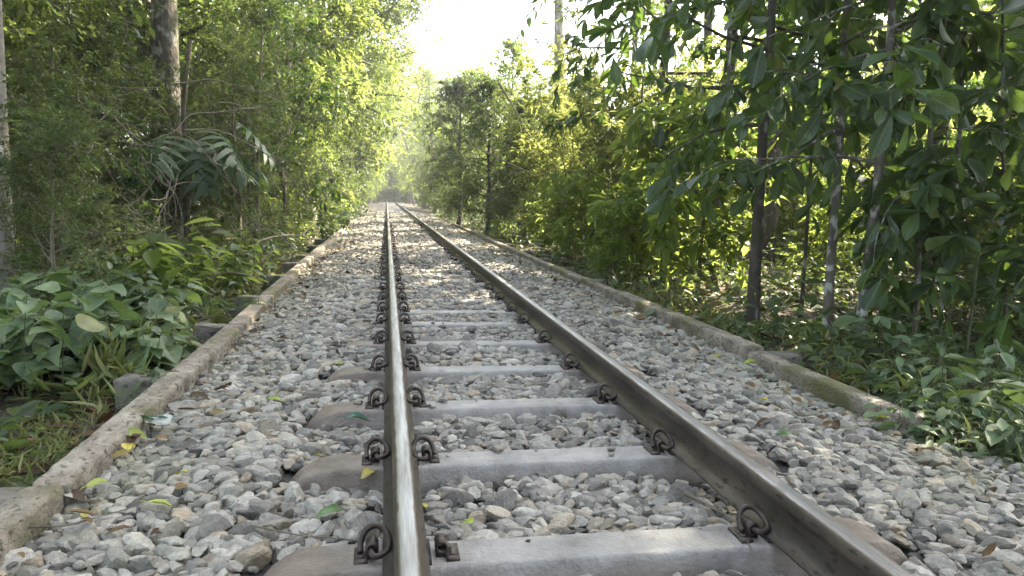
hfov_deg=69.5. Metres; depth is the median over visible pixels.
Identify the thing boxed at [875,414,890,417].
fallen leaf
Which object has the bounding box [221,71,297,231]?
leafy bush
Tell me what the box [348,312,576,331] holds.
concrete sleeper
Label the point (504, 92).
dead branch
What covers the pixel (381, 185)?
tree
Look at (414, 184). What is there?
leafy bush
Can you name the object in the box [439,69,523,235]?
dark tree
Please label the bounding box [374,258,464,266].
concrete sleeper
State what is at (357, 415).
fallen leaf
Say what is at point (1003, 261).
young sapling
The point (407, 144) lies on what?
tree
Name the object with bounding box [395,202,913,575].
steel rail
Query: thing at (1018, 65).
sapling
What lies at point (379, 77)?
canopy tree
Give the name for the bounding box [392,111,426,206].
tree
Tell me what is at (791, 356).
concrete block
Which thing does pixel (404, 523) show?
steel rail
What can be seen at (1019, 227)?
sunny bush
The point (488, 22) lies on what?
sky
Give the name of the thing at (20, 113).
leafy bush
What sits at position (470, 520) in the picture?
fallen leaf
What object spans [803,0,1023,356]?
sapling
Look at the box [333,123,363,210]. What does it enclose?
leafy bush
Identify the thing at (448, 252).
concrete sleeper
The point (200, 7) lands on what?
canopy tree
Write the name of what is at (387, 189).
leafy bush
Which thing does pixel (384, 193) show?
leafy bush
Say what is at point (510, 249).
concrete kerb
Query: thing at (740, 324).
undergrowth
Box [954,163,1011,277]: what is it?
sunny bush
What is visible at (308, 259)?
concrete kerb
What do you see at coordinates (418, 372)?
concrete sleeper
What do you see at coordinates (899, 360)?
plant
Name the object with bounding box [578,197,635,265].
verge shrub
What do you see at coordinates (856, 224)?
young sapling
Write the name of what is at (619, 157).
bamboo
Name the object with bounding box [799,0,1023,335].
sapling
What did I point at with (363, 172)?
leafy bush
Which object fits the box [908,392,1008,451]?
plant
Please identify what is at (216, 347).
concrete kerb
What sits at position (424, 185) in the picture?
leafy bush
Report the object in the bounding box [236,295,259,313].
concrete block
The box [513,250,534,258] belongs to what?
concrete kerb
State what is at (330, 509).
fallen leaf
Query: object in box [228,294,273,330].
concrete kerb
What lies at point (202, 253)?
sunlit herb
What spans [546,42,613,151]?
leafy bush
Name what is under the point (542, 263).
concrete kerb
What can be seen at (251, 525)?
dry twig
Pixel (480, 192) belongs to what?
leafy bush
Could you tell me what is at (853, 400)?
concrete kerb
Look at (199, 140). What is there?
leafy bush
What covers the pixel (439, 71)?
tree
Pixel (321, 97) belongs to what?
leafy bush
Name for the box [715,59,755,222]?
sunlit tree
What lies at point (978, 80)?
bamboo
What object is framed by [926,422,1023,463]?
plant
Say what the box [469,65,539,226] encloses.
leafy bush
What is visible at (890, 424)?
plant
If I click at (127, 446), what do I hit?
fallen leaf
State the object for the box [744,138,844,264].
sunny bush
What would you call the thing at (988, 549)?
leaf litter
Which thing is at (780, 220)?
sunny bush
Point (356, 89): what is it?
canopy tree
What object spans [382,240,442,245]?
concrete sleeper
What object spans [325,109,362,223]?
leafy bush
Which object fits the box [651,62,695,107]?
sunlit tree
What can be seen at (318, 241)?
concrete block
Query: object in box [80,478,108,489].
fallen leaf
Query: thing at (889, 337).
plant
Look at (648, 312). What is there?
weed
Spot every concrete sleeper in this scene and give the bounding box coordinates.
[263,504,907,575]
[290,428,780,494]
[306,383,701,430]
[326,352,646,384]
[339,329,606,354]
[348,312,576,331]
[354,301,553,316]
[368,282,494,293]
[370,291,506,303]
[371,268,477,277]
[373,255,459,260]
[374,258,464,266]
[375,245,448,250]
[378,275,509,282]
[379,263,469,270]
[381,251,455,256]
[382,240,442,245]
[382,248,451,254]
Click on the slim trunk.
(642, 87)
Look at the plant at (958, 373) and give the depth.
3.74 m
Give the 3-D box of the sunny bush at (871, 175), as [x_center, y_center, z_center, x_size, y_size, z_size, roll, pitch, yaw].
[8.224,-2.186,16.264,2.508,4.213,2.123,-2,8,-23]
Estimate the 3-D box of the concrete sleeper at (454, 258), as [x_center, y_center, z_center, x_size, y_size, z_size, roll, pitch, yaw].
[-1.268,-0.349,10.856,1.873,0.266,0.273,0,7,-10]
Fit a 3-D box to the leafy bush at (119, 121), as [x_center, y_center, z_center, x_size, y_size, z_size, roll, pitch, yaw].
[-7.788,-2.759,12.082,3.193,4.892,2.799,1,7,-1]
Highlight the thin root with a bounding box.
[677,487,756,558]
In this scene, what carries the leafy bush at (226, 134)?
on the ground at (426, 211)
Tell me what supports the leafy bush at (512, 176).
on the ground at (426, 211)
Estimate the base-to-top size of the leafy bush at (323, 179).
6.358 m
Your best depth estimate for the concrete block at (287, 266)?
9.98 m
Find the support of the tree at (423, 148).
on the ground at (426, 211)
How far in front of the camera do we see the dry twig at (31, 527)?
2.12 m
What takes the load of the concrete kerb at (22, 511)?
on the ground at (426, 211)
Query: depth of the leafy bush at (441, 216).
33.84 m
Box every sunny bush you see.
[722,145,748,250]
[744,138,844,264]
[745,140,825,248]
[746,154,819,257]
[748,63,882,260]
[783,159,873,285]
[836,107,923,260]
[887,193,912,260]
[950,105,1006,269]
[952,115,1023,299]
[954,73,1023,163]
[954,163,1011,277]
[1011,48,1023,235]
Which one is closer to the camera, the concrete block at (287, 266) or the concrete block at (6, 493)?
the concrete block at (6, 493)
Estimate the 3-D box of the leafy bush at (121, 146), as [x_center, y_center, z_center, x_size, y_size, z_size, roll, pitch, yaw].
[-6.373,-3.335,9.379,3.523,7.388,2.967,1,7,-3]
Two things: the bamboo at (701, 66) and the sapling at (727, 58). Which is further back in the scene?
the bamboo at (701, 66)
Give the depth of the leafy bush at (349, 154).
25.40 m
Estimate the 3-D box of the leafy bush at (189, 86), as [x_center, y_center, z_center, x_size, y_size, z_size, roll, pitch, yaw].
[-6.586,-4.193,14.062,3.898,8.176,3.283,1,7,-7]
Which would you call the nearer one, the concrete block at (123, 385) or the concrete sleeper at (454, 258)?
the concrete block at (123, 385)
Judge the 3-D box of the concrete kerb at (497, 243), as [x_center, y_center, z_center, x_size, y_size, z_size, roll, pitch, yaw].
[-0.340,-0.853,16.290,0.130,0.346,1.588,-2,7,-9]
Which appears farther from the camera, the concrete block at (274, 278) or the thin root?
the concrete block at (274, 278)
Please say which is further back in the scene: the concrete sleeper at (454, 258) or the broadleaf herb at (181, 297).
the concrete sleeper at (454, 258)
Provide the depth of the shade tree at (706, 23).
16.68 m
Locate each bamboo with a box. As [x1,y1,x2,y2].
[494,81,601,241]
[503,51,639,253]
[526,0,723,245]
[576,58,748,270]
[591,12,799,245]
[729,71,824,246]
[783,0,998,266]
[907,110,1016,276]
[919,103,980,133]
[971,72,995,113]
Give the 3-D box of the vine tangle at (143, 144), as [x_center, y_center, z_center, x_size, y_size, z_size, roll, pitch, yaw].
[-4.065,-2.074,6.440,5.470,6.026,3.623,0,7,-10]
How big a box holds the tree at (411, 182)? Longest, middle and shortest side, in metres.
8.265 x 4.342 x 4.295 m
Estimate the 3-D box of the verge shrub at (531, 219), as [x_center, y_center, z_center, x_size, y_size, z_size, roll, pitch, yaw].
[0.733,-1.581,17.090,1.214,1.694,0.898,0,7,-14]
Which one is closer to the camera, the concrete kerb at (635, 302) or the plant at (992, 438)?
the plant at (992, 438)
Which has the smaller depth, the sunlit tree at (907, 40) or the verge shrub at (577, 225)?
the verge shrub at (577, 225)
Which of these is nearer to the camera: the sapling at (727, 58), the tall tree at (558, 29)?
the sapling at (727, 58)
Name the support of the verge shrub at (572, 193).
on the ground at (426, 211)
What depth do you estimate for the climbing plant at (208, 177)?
9.70 m
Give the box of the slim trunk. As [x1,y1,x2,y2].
[636,61,645,270]
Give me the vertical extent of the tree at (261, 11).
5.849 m
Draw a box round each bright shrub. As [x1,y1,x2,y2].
[584,149,687,270]
[588,80,732,285]
[640,94,789,294]
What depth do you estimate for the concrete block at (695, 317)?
6.31 m
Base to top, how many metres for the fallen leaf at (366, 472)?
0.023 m
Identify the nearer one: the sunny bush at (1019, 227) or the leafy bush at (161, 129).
the sunny bush at (1019, 227)
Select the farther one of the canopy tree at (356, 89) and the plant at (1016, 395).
the canopy tree at (356, 89)
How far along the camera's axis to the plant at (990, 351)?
4.28 m
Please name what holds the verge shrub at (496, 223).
on the ground at (426, 211)
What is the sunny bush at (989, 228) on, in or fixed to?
on the ground at (426, 211)
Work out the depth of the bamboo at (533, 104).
15.19 m
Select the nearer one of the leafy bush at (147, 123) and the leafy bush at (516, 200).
the leafy bush at (147, 123)
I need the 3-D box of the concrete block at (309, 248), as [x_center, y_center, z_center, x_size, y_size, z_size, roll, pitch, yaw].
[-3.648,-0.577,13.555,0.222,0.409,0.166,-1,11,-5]
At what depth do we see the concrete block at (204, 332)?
5.23 m
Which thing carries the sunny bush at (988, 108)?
on the ground at (426, 211)
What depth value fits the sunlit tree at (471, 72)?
32.24 m
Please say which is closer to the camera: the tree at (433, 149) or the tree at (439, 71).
the tree at (433, 149)
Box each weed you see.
[133,362,179,389]
[242,298,269,306]
[644,303,674,316]
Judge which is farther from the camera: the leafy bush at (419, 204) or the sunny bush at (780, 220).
the leafy bush at (419, 204)
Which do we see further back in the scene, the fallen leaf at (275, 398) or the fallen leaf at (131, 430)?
the fallen leaf at (275, 398)
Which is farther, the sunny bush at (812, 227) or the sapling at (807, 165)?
the sunny bush at (812, 227)
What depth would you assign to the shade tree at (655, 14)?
20.94 m
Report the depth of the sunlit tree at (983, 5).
25.31 m
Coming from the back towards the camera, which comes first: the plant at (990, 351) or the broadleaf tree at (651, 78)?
the broadleaf tree at (651, 78)
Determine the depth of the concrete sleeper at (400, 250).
12.83 m
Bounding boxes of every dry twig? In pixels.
[28,506,133,528]
[131,438,139,459]
[250,524,365,541]
[683,491,717,509]
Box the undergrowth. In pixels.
[0,204,1023,464]
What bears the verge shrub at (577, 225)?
on the ground at (426, 211)
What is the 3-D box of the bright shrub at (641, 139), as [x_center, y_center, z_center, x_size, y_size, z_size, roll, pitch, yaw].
[1.960,-1.284,10.014,1.637,3.088,2.214,7,9,40]
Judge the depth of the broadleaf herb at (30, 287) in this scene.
5.13 m
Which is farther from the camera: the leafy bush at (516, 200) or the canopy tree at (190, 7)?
the leafy bush at (516, 200)
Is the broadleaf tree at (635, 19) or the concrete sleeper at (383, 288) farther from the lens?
the broadleaf tree at (635, 19)
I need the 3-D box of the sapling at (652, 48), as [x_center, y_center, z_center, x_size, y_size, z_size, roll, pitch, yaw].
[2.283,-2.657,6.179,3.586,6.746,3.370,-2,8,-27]
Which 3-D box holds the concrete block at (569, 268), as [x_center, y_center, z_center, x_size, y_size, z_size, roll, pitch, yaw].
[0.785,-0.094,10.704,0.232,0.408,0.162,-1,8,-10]
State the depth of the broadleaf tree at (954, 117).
9.86 m
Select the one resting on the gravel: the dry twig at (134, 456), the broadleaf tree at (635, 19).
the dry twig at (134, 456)
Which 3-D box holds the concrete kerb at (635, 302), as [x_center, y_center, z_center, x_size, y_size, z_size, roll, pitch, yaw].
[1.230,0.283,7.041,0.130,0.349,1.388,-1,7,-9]
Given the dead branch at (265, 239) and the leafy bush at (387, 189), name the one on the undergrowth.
the dead branch at (265, 239)
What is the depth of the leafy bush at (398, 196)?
106.01 m
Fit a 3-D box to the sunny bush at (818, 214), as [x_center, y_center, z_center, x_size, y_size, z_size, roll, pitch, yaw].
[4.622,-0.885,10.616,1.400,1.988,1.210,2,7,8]
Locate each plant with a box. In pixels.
[103,40,275,255]
[840,310,953,364]
[860,342,979,393]
[862,398,948,440]
[883,364,1023,421]
[896,396,1007,455]
[902,406,974,446]
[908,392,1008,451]
[920,360,1023,416]
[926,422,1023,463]
[935,332,1023,397]
[960,386,1023,440]
[985,411,1023,455]
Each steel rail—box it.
[382,202,430,575]
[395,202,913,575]
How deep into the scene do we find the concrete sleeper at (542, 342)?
4.80 m
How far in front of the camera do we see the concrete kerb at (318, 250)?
12.38 m
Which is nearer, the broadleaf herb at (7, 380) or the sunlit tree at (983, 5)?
the broadleaf herb at (7, 380)
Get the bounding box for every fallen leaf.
[65,489,93,503]
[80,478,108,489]
[121,443,135,451]
[127,427,148,439]
[140,499,172,507]
[143,414,173,426]
[150,414,176,421]
[169,447,191,453]
[175,469,190,474]
[266,396,285,400]
[309,504,346,519]
[339,412,369,420]
[361,468,377,478]
[460,517,474,523]
[741,359,756,364]
[775,429,796,434]
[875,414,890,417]
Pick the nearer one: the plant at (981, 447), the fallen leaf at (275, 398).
the plant at (981, 447)
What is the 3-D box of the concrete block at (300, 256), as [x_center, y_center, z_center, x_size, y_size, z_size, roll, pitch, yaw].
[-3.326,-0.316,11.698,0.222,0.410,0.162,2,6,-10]
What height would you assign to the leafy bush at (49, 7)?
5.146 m
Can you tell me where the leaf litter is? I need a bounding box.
[0,225,1023,575]
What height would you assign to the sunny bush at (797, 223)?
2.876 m
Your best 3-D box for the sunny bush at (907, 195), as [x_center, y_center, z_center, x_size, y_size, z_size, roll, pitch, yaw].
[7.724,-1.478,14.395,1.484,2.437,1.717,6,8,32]
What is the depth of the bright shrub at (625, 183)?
11.07 m
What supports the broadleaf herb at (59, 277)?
on the ground at (426, 211)
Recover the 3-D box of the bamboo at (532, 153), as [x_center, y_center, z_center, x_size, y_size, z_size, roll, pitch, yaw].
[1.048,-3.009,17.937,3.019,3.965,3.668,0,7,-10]
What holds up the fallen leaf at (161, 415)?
on the fallen leaf at (161, 420)
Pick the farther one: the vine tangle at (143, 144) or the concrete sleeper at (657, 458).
the vine tangle at (143, 144)
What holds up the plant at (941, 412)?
on the ground at (426, 211)
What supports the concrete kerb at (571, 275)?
on the ground at (426, 211)
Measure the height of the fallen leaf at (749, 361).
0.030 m
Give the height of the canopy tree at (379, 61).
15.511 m
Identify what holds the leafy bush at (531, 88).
on the ground at (426, 211)
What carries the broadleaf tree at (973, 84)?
on the ground at (426, 211)
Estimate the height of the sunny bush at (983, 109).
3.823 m
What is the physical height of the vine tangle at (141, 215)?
3.163 m
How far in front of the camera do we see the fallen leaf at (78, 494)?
2.36 m
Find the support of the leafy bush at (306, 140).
on the ground at (426, 211)
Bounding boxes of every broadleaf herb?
[0,267,93,326]
[0,280,188,397]
[0,286,133,387]
[0,309,66,390]
[6,272,135,330]
[32,290,201,377]
[34,268,192,330]
[124,277,211,325]
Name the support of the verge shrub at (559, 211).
on the ground at (426, 211)
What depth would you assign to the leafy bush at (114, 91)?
7.50 m
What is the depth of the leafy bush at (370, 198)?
42.74 m
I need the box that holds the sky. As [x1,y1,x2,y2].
[79,0,984,190]
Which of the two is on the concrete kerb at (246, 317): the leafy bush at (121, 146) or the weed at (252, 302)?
the weed at (252, 302)
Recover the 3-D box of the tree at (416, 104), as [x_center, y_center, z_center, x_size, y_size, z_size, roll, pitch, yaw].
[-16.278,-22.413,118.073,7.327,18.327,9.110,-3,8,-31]
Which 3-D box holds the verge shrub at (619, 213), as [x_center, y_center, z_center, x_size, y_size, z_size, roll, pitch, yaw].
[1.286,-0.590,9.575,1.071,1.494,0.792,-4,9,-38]
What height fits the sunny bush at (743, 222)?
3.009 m
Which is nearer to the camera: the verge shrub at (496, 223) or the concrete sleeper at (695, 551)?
the concrete sleeper at (695, 551)
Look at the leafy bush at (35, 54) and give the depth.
6.23 m
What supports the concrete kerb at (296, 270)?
on the ground at (426, 211)
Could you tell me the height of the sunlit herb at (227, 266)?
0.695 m
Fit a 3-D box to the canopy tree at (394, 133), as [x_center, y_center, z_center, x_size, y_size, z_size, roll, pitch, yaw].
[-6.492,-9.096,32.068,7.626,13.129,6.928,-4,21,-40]
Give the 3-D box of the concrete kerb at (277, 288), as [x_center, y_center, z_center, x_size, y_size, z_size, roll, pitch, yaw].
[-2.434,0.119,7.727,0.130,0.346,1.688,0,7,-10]
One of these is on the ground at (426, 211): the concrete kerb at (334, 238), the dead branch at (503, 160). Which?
the concrete kerb at (334, 238)
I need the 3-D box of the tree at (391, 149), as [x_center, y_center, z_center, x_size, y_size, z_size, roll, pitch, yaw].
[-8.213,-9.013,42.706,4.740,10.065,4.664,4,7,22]
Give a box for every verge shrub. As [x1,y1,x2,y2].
[488,215,516,238]
[516,183,552,245]
[534,176,583,256]
[536,155,622,267]
[550,174,601,253]
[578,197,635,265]
[580,185,652,288]
[622,176,683,273]
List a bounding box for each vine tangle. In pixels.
[9,0,363,294]
[10,48,355,288]
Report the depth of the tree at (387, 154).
60.65 m
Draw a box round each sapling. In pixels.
[582,0,927,326]
[617,0,806,290]
[672,0,1008,334]
[673,0,1023,352]
[705,0,919,316]
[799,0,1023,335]
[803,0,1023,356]
[837,108,1022,323]
[863,114,1023,377]
[878,0,1023,316]
[921,9,1023,177]
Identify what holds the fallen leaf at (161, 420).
on the gravel
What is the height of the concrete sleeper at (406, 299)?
0.266 m
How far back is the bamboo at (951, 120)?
13.86 m
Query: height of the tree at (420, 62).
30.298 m
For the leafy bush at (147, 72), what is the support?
on the ground at (426, 211)
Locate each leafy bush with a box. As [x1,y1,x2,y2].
[0,0,125,281]
[0,69,139,296]
[2,0,120,282]
[2,0,176,281]
[5,0,175,279]
[10,15,205,271]
[12,0,163,266]
[20,5,143,208]
[69,0,267,249]
[77,4,206,219]
[79,0,221,244]
[126,69,226,273]
[141,48,234,237]
[164,0,293,274]
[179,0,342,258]
[180,68,244,235]
[186,66,245,226]
[190,0,365,244]
[203,87,262,220]
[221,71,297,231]
[233,58,356,241]
[260,31,349,221]
[263,45,368,231]
[289,66,357,225]
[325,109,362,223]
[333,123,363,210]
[342,78,388,218]
[348,86,380,207]
[349,145,368,204]
[350,138,375,212]
[354,139,371,211]
[356,173,376,209]
[368,150,400,202]
[377,138,410,201]
[379,170,397,201]
[387,143,418,203]
[390,175,408,202]
[396,142,416,202]
[409,139,429,208]
[414,167,426,207]
[416,150,436,207]
[417,151,450,208]
[425,118,467,218]
[431,159,450,213]
[436,139,484,219]
[457,139,494,225]
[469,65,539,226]
[492,94,555,225]
[499,139,544,236]
[514,69,612,231]
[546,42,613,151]
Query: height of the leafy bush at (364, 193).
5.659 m
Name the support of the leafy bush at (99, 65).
on the ground at (426, 211)
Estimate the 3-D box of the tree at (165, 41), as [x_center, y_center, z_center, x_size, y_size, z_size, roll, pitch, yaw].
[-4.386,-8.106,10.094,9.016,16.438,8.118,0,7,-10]
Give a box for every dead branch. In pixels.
[247,225,312,255]
[474,146,536,175]
[498,82,554,159]
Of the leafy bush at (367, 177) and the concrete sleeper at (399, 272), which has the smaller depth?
the concrete sleeper at (399, 272)
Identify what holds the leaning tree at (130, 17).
on the ground at (426, 211)
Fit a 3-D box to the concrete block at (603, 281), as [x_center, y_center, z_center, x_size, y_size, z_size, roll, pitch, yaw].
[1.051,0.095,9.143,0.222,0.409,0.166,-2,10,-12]
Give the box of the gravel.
[0,211,1023,575]
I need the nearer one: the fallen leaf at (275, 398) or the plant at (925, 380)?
the fallen leaf at (275, 398)
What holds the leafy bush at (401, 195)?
on the ground at (426, 211)
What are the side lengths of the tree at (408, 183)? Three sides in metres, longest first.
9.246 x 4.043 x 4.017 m
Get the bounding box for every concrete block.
[0,487,26,504]
[113,373,163,408]
[192,322,227,344]
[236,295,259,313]
[263,274,283,289]
[281,262,297,273]
[295,255,306,261]
[306,245,317,252]
[315,239,325,244]
[562,267,573,270]
[593,279,606,284]
[688,315,701,320]
[765,350,801,364]
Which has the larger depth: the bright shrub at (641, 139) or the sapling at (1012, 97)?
the bright shrub at (641, 139)
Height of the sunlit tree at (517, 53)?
7.138 m
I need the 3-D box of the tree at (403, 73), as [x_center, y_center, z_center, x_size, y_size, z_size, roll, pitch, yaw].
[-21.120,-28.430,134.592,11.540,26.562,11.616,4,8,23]
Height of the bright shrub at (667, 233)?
2.637 m
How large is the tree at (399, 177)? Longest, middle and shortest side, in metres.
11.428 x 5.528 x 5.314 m
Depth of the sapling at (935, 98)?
5.32 m
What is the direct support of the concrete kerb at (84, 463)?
on the ground at (426, 211)
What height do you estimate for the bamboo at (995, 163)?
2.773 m
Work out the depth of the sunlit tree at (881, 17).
35.03 m
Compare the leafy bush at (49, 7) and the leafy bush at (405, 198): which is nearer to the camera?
the leafy bush at (49, 7)
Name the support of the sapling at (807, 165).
on the ground at (426, 211)
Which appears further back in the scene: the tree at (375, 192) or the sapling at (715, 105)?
the tree at (375, 192)
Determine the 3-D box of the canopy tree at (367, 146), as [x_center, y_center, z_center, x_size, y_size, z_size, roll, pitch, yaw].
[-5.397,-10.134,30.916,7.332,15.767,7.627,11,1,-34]
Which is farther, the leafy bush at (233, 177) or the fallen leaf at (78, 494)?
the leafy bush at (233, 177)
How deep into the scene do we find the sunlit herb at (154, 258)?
6.45 m
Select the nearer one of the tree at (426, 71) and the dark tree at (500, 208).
the dark tree at (500, 208)
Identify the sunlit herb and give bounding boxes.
[101,217,234,297]
[105,233,216,305]
[194,231,269,294]
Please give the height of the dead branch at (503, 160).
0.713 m
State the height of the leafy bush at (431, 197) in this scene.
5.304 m
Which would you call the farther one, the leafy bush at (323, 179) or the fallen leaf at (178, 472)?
the leafy bush at (323, 179)
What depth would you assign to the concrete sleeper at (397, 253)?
11.49 m
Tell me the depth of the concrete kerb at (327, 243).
14.39 m
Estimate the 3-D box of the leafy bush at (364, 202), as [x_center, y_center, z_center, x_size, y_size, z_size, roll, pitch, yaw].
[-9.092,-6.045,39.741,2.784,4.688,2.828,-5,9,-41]
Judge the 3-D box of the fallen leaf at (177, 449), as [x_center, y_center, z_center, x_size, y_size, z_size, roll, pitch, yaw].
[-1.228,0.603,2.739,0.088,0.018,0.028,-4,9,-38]
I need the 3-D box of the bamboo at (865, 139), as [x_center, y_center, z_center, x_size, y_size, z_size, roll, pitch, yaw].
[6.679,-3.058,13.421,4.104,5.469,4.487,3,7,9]
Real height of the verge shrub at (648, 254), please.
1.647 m
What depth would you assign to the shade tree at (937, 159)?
9.43 m
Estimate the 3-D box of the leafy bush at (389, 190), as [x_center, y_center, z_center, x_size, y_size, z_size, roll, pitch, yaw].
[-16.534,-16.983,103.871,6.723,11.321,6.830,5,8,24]
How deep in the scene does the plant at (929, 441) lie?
3.31 m
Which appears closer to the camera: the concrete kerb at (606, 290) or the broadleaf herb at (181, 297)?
the broadleaf herb at (181, 297)
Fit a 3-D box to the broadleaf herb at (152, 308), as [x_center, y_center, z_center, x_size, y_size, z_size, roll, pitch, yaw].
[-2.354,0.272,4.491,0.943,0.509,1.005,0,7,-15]
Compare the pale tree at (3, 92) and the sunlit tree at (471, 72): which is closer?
the pale tree at (3, 92)
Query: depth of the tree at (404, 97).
114.00 m
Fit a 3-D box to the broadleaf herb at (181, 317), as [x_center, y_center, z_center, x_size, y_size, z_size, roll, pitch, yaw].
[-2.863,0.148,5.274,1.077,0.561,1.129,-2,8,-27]
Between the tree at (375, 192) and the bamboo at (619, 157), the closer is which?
the bamboo at (619, 157)
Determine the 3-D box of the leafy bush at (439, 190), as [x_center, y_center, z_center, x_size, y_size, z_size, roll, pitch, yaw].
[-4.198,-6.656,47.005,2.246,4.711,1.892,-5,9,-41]
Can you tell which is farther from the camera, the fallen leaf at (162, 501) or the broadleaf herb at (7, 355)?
the broadleaf herb at (7, 355)
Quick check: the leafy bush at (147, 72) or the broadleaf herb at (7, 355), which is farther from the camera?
the leafy bush at (147, 72)
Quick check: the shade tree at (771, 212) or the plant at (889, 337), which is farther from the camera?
the shade tree at (771, 212)
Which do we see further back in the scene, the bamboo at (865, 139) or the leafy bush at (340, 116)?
the leafy bush at (340, 116)
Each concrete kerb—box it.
[0,485,65,565]
[32,372,190,493]
[172,325,243,385]
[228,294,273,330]
[261,275,293,301]
[284,264,305,280]
[297,254,315,267]
[310,245,325,258]
[321,240,331,248]
[327,235,337,242]
[473,232,484,237]
[481,236,493,242]
[489,240,502,246]
[500,244,517,252]
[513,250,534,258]
[529,257,555,270]
[550,266,586,282]
[580,278,618,300]
[614,291,672,321]
[663,312,763,359]
[748,351,922,438]
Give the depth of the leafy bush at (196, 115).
17.54 m
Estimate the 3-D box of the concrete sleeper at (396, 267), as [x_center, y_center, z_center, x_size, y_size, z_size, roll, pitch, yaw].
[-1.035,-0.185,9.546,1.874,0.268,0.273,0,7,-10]
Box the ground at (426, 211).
[0,201,1023,486]
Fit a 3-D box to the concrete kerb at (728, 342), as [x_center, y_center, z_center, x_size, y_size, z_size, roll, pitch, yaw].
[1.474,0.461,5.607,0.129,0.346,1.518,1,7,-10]
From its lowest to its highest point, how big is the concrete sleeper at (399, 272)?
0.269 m
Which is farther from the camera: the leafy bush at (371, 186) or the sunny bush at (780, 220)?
the leafy bush at (371, 186)
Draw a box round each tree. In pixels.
[0,0,15,296]
[2,0,154,280]
[68,0,280,249]
[84,0,222,35]
[139,0,384,231]
[151,0,190,271]
[183,0,400,236]
[225,0,417,226]
[294,0,436,183]
[299,0,475,214]
[301,0,427,214]
[349,44,410,210]
[363,162,388,202]
[365,65,396,185]
[365,123,392,204]
[371,133,391,196]
[384,59,422,111]
[385,96,425,194]
[388,132,417,205]
[390,116,413,204]
[391,83,412,199]
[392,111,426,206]
[394,40,444,105]
[397,62,451,212]
[398,129,420,204]
[402,136,426,194]
[403,90,424,113]
[404,115,449,210]
[411,109,448,208]
[412,59,454,112]
[413,73,500,225]
[420,61,503,218]
[423,80,480,179]
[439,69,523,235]
[466,33,563,221]
[484,94,554,236]
[515,0,823,260]
[554,0,564,93]
[576,0,883,282]
[623,0,678,104]
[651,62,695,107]
[696,0,712,241]
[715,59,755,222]
[722,0,1023,287]
[762,14,783,266]
[862,9,886,76]
[879,0,1023,289]
[883,0,981,74]
[911,35,952,299]
[961,0,995,99]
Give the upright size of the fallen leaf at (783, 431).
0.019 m
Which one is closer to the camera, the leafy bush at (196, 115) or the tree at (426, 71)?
the leafy bush at (196, 115)
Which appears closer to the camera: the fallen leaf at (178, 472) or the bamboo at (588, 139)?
the fallen leaf at (178, 472)
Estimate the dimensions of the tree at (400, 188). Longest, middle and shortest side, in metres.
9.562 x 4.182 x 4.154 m
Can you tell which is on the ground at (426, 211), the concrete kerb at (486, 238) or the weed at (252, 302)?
the concrete kerb at (486, 238)
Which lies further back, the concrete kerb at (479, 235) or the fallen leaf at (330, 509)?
the concrete kerb at (479, 235)
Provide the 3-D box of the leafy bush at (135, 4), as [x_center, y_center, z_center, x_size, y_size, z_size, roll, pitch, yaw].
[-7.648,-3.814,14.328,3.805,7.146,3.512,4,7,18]
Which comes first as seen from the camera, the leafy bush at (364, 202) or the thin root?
the thin root
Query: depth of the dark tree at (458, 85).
26.35 m
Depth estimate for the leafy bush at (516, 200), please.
20.15 m
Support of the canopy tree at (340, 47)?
on the ground at (426, 211)
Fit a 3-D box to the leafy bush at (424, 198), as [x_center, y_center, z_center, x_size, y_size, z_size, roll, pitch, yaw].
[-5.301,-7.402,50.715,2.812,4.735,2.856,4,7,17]
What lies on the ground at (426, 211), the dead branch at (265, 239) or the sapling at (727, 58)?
the sapling at (727, 58)
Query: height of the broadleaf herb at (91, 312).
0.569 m
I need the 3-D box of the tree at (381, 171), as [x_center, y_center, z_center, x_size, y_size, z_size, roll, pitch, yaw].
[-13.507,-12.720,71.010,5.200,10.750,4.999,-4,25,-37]
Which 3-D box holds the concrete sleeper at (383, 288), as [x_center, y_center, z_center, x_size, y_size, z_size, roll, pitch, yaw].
[-0.679,0.077,7.465,1.874,0.267,0.273,0,7,-10]

